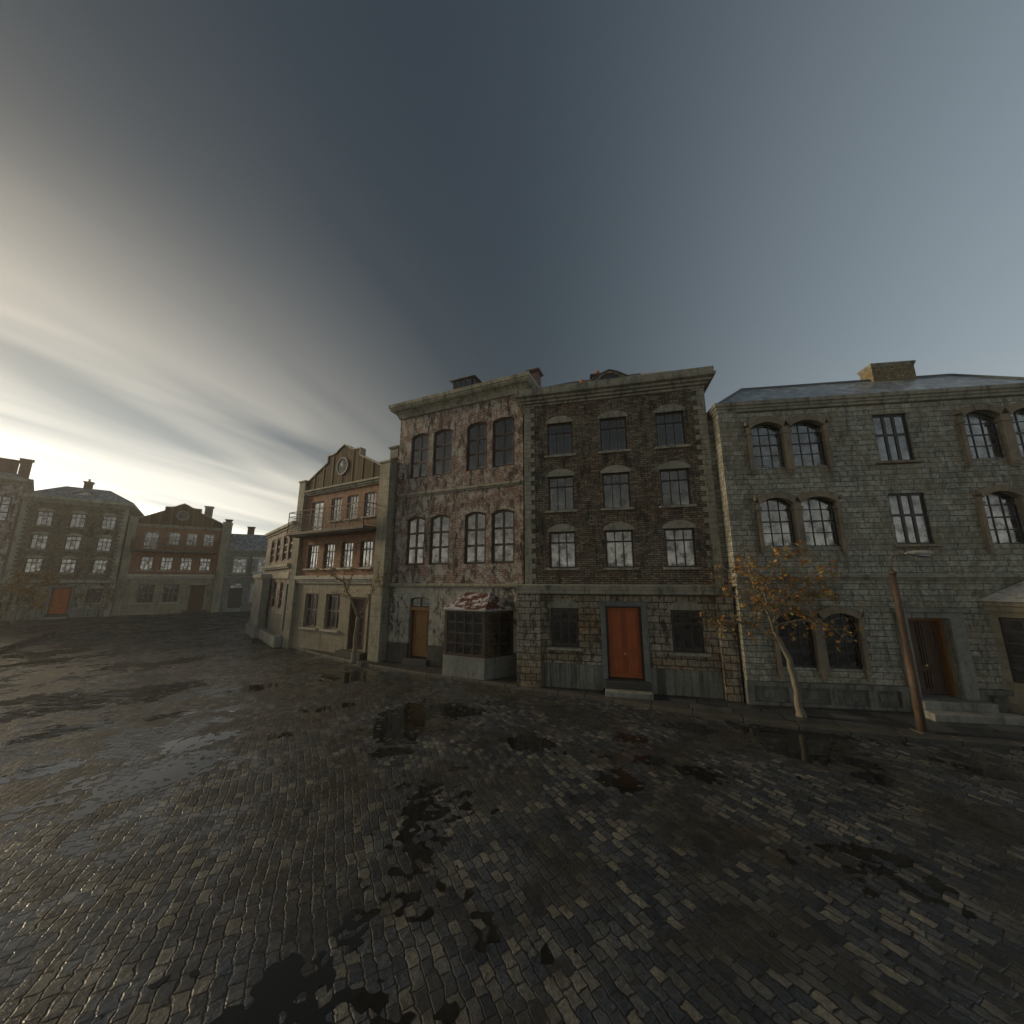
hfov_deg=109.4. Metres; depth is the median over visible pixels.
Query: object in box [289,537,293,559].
window
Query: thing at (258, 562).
window
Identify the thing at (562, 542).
window
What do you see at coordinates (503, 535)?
window
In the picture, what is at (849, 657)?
window
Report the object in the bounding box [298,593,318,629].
window
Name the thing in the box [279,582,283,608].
window
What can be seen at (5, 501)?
window
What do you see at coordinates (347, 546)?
window
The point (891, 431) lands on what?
window
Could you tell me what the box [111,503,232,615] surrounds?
balcony house
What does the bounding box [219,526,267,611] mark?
grey house
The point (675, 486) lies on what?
window
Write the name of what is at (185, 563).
window
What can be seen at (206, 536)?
window
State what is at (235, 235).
sky
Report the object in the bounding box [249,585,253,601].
window
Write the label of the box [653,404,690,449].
window
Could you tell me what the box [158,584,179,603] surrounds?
window
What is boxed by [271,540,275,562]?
window
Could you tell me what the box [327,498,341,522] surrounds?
window
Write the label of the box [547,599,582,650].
window
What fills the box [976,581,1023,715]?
bay window
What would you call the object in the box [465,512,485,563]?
window
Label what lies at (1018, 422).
window
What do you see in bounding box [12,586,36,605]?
window
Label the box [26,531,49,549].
window
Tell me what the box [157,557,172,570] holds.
window
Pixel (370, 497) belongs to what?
window
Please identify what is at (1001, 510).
window
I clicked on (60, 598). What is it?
door
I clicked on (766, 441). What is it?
window
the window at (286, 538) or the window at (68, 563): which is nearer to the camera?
the window at (286, 538)
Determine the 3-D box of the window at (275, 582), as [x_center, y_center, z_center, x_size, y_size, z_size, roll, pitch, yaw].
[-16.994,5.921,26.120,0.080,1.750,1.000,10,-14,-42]
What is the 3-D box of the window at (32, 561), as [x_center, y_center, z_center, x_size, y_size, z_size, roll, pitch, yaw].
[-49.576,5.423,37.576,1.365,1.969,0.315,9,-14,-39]
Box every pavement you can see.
[0,611,250,624]
[0,631,55,651]
[318,650,1023,740]
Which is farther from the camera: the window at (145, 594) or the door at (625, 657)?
the window at (145, 594)
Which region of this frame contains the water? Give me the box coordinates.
[0,619,1021,1023]
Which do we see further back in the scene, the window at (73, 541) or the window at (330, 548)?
the window at (73, 541)
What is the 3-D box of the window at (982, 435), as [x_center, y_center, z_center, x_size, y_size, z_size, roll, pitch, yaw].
[15.980,-2.602,12.428,1.070,1.680,0.050,-2,-11,8]
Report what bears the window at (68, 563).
in the brick house at (74, 538)
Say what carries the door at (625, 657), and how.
in the brick house at (618, 591)
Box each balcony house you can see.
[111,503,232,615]
[282,444,399,663]
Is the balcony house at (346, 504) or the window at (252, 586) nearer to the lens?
the balcony house at (346, 504)
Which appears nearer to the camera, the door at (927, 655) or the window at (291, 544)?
the door at (927, 655)
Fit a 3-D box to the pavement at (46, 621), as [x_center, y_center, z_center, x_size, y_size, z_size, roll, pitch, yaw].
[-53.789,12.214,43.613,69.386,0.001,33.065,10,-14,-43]
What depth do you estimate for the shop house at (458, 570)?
17.82 m
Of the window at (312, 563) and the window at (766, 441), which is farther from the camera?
the window at (312, 563)
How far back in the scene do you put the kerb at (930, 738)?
10.70 m
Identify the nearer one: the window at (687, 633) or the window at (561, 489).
the window at (687, 633)
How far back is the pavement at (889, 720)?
10.87 m
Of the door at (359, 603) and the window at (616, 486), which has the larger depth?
the door at (359, 603)
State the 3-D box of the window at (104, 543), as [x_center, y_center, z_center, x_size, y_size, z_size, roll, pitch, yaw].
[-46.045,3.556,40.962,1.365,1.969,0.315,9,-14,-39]
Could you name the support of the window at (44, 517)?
in the brick house at (74, 538)
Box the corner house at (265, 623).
[245,521,295,647]
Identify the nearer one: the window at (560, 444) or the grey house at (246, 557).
the window at (560, 444)
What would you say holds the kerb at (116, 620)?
on the street
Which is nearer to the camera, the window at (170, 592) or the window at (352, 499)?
the window at (352, 499)
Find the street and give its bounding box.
[0,615,1023,1023]
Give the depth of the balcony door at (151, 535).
43.63 m
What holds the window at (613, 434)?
in the brick house at (618, 591)
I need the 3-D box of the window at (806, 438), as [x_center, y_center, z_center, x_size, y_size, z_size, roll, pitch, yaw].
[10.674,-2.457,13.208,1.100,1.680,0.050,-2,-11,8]
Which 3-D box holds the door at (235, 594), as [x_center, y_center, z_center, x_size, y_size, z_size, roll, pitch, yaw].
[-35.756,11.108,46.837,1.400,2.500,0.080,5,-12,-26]
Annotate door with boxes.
[49,588,71,613]
[142,531,159,548]
[188,586,204,609]
[227,588,242,607]
[311,501,323,529]
[352,599,365,649]
[412,610,428,656]
[607,608,642,678]
[908,620,947,694]
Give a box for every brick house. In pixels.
[0,479,144,620]
[513,366,743,702]
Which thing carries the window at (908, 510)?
in the stone house at (869, 474)
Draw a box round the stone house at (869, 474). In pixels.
[706,360,1023,725]
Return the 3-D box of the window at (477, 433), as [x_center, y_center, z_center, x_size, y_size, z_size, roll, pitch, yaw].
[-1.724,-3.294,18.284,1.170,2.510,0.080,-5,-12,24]
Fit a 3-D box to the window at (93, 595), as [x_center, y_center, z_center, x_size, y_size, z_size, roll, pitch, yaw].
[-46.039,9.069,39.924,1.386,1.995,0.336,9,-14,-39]
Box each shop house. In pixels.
[0,457,34,579]
[386,367,543,679]
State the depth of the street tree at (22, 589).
34.20 m
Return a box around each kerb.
[0,614,249,626]
[297,647,1023,750]
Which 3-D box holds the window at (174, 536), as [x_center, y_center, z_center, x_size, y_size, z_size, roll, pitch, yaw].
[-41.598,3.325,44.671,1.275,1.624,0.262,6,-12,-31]
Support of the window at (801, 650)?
in the stone house at (869, 474)
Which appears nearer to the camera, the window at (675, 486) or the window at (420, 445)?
the window at (675, 486)
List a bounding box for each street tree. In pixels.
[7,567,60,623]
[313,550,389,663]
[698,540,864,717]
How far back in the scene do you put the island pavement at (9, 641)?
24.19 m
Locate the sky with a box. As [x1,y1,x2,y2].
[0,0,1023,534]
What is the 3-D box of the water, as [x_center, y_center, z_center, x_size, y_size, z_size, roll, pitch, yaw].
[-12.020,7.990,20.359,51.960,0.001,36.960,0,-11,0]
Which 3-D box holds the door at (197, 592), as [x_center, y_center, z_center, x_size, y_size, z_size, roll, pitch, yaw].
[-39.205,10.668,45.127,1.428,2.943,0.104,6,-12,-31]
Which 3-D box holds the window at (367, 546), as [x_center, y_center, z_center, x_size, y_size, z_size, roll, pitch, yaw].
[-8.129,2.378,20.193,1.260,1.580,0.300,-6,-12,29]
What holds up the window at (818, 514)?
in the stone house at (869, 474)
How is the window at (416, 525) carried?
in the shop house at (458, 570)
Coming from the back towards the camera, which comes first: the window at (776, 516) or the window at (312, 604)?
the window at (312, 604)
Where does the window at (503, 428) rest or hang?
in the shop house at (458, 570)
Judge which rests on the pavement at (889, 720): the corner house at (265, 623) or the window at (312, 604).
the corner house at (265, 623)
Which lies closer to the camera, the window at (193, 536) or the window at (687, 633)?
the window at (687, 633)
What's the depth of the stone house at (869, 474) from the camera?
12.23 m
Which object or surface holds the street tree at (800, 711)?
on the pavement at (889, 720)
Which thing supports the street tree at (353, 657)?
on the pavement at (889, 720)
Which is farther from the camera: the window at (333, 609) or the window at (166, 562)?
the window at (166, 562)
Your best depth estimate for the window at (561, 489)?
15.18 m
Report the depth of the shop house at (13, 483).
37.31 m
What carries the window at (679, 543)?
in the brick house at (618, 591)
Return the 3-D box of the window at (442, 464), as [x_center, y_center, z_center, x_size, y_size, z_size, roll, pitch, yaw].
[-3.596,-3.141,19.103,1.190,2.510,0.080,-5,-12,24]
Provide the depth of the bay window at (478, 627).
15.40 m
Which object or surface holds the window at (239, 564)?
in the grey house at (246, 557)
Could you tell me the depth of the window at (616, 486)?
14.67 m
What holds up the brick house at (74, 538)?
on the pavement at (46, 621)
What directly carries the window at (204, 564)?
in the balcony house at (174, 559)
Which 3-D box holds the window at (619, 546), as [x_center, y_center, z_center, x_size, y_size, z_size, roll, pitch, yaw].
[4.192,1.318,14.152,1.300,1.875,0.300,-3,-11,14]
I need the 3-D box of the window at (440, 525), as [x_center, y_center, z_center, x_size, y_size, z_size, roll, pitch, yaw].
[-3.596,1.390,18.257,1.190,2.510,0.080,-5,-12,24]
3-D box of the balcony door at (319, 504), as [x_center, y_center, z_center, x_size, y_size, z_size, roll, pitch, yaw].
[-12.340,0.308,23.110,1.200,1.920,0.060,-6,-12,29]
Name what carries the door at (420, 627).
in the shop house at (458, 570)
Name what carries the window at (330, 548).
in the balcony house at (346, 504)
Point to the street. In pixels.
(668, 893)
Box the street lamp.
[888,550,935,733]
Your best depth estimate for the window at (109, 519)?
41.47 m
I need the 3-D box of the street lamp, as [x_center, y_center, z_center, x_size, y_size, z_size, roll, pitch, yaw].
[11.555,3.522,10.146,1.470,4.902,0.340,0,-11,0]
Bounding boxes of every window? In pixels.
[0,495,12,521]
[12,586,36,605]
[22,555,44,573]
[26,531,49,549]
[32,508,54,526]
[57,556,77,573]
[61,533,82,550]
[66,511,87,528]
[82,585,103,603]
[89,557,108,573]
[93,535,113,551]
[98,513,117,530]
[133,584,154,603]
[136,556,153,570]
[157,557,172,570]
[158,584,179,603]
[168,532,180,545]
[179,557,192,571]
[184,533,197,545]
[196,558,210,571]
[201,534,214,546]
[230,558,246,573]
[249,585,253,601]
[251,557,265,573]
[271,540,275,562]
[273,582,276,606]
[276,538,281,561]
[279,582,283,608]
[283,536,287,560]
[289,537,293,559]
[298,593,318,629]
[303,545,317,569]
[319,594,340,632]
[320,543,334,569]
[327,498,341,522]
[336,542,352,569]
[343,495,358,520]
[355,540,372,568]
[360,492,376,518]
[406,517,424,564]
[411,434,428,478]
[429,515,449,564]
[433,429,452,475]
[441,592,516,679]
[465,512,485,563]
[467,423,486,470]
[492,510,514,563]
[493,417,513,467]
[545,416,575,458]
[545,469,577,512]
[546,524,579,570]
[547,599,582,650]
[598,410,630,454]
[600,465,634,510]
[603,522,638,569]
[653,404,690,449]
[658,461,696,508]
[662,520,702,569]
[667,601,710,656]
[750,425,783,467]
[760,499,795,546]
[777,613,816,667]
[790,423,825,465]
[801,498,838,545]
[822,613,861,668]
[872,414,924,463]
[888,493,944,546]
[963,413,1003,458]
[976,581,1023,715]
[983,493,1023,543]
[1010,410,1023,456]
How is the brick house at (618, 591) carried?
on the pavement at (889, 720)
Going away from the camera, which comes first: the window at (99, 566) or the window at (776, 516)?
the window at (776, 516)
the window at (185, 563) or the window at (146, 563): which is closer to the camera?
the window at (146, 563)
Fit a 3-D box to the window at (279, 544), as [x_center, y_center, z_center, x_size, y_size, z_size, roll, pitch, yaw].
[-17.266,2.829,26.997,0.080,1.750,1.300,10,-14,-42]
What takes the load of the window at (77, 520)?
in the brick house at (74, 538)

